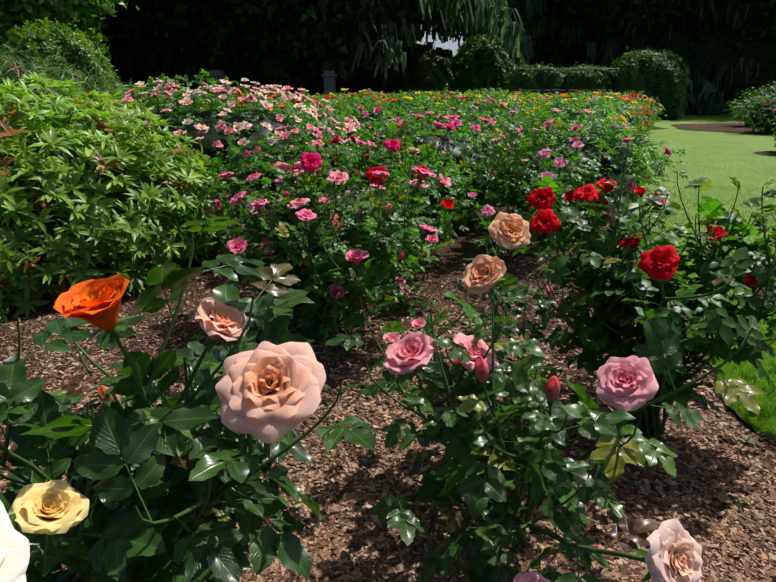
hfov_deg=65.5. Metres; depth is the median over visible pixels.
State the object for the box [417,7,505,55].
sky
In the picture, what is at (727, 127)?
island bed
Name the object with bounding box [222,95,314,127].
rose bush
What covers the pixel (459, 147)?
rose bush
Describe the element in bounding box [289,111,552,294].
rose bush
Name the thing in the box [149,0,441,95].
broadleaf tree
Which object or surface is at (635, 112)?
rose bush
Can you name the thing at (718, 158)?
lawn
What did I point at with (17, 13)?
tree
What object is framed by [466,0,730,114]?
conifer tree
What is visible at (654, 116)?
rose bush
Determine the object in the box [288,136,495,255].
rose bush
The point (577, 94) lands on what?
rose bush
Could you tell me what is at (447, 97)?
rose bush
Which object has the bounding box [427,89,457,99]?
rose bush
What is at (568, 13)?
broadleaf tree
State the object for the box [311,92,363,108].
rose bush
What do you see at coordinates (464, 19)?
conifer tree
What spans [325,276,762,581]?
rose bush
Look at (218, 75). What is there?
stone post
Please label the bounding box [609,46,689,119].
hedge
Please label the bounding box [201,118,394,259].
pink rose bush
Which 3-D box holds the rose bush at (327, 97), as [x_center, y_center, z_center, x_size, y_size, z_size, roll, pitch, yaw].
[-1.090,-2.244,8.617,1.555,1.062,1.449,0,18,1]
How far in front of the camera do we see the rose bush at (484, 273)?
1.57 m
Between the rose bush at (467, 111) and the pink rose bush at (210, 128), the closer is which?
the pink rose bush at (210, 128)
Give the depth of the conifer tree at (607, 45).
32.37 m
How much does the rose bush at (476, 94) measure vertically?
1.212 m
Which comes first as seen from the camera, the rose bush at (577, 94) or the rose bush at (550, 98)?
the rose bush at (550, 98)
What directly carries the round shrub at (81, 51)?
on the ground at (462, 248)
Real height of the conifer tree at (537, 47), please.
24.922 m
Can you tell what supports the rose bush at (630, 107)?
on the ground at (462, 248)
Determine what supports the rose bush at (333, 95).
on the ground at (462, 248)
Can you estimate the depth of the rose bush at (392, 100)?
7.98 m
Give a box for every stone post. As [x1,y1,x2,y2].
[209,70,225,96]
[322,70,336,94]
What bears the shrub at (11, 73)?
on the ground at (462, 248)
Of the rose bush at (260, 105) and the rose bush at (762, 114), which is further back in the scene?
the rose bush at (762, 114)
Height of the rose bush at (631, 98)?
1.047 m
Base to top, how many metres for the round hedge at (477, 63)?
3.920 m
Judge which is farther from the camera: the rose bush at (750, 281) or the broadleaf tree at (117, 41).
the broadleaf tree at (117, 41)
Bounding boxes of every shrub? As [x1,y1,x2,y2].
[0,17,127,103]
[0,45,147,144]
[0,70,240,322]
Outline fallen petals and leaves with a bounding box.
[135,264,755,565]
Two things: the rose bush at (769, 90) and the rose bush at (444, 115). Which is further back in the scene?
the rose bush at (769, 90)
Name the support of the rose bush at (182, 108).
on the ground at (462, 248)
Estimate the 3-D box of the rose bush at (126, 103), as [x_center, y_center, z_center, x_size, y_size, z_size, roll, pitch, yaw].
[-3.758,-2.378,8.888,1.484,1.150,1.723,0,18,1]
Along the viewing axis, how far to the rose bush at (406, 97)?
9.38 m
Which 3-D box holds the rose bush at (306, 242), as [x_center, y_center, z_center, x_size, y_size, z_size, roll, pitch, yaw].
[-0.289,-0.167,2.751,1.189,0.973,1.214,5,19,15]
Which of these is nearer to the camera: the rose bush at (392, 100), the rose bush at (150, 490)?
the rose bush at (150, 490)
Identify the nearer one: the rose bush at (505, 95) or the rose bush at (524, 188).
the rose bush at (524, 188)
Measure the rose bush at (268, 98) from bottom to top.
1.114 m
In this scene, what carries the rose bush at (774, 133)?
on the island bed at (770, 153)
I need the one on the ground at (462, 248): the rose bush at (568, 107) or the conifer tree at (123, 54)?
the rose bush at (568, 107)
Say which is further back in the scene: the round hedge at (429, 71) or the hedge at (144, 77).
the hedge at (144, 77)
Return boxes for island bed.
[672,123,772,134]
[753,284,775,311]
[754,151,775,155]
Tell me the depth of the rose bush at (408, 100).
11.79 m
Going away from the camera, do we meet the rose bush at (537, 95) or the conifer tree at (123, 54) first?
the rose bush at (537, 95)
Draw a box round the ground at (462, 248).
[0,122,775,581]
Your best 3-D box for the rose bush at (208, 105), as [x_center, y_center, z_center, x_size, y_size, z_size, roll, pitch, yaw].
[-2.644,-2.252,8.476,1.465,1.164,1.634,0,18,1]
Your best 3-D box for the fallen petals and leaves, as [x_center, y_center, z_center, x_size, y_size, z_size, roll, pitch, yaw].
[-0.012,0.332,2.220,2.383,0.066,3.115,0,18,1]
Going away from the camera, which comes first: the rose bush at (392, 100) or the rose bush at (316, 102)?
the rose bush at (392, 100)
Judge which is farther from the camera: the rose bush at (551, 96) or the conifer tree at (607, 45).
the conifer tree at (607, 45)
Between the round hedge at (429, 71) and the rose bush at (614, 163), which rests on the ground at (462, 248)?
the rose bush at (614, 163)
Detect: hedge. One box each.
[113,55,454,95]
[386,47,456,96]
[451,32,526,94]
[497,62,615,96]
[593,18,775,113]
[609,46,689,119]
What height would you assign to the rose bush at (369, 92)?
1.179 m
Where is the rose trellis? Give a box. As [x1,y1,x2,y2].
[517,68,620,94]
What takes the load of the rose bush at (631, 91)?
on the ground at (462, 248)
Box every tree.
[0,0,139,61]
[94,14,313,95]
[95,14,133,81]
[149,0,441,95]
[227,0,532,95]
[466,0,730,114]
[517,0,775,61]
[528,7,570,71]
[549,0,775,115]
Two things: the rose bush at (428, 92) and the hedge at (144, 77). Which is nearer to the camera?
the rose bush at (428, 92)
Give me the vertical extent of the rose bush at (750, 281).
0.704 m
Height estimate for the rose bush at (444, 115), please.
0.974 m
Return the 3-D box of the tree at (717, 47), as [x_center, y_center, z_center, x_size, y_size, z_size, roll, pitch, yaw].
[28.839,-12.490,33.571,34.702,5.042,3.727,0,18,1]
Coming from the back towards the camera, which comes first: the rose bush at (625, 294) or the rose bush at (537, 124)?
the rose bush at (537, 124)
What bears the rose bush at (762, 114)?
on the island bed at (727, 127)
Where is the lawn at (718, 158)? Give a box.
[629,114,775,433]
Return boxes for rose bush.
[0,216,383,581]
[70,69,368,198]
[87,93,147,118]
[130,90,219,122]
[175,95,229,110]
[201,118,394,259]
[207,147,468,341]
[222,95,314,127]
[235,97,294,111]
[242,96,287,106]
[272,95,352,118]
[279,103,372,153]
[286,92,325,109]
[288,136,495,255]
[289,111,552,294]
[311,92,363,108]
[312,88,387,113]
[317,91,415,149]
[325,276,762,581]
[333,89,386,102]
[336,107,529,223]
[348,88,400,108]
[366,91,447,131]
[368,90,443,116]
[383,104,519,185]
[386,93,437,107]
[408,92,527,153]
[410,91,444,105]
[424,90,470,110]
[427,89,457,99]
[443,88,533,134]
[445,87,500,104]
[454,212,554,507]
[457,110,604,254]
[465,91,537,124]
[488,104,649,171]
[489,109,688,215]
[491,91,548,116]
[506,139,775,439]
[514,89,640,143]
[528,92,624,135]
[529,92,573,105]
[530,92,568,108]
[547,91,634,122]
[549,91,591,98]
[569,92,652,147]
[591,90,642,110]
[600,97,651,135]
[601,92,666,127]
[603,90,656,115]
[603,96,654,137]
[621,94,663,128]
[722,81,775,126]
[729,92,775,133]
[743,181,775,318]
[770,117,775,146]
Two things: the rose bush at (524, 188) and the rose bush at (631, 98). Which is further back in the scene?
the rose bush at (631, 98)
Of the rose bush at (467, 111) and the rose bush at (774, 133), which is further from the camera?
the rose bush at (774, 133)
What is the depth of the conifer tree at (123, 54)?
29.68 m
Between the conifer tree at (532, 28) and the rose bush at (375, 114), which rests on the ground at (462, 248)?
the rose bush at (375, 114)
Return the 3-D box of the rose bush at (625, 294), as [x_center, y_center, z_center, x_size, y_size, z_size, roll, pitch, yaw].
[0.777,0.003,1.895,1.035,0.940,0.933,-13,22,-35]
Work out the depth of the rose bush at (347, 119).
5.97 m
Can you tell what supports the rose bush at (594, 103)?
on the ground at (462, 248)
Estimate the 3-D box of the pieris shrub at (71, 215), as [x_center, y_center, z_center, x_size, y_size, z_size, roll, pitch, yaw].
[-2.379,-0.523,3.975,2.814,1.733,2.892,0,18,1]
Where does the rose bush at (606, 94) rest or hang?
on the ground at (462, 248)
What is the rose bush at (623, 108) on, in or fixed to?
on the ground at (462, 248)
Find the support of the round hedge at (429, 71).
on the lawn at (718, 158)
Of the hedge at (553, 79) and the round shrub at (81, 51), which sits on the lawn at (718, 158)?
the hedge at (553, 79)
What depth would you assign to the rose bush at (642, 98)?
17.18 m
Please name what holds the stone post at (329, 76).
on the ground at (462, 248)
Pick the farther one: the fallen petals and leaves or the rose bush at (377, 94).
the rose bush at (377, 94)

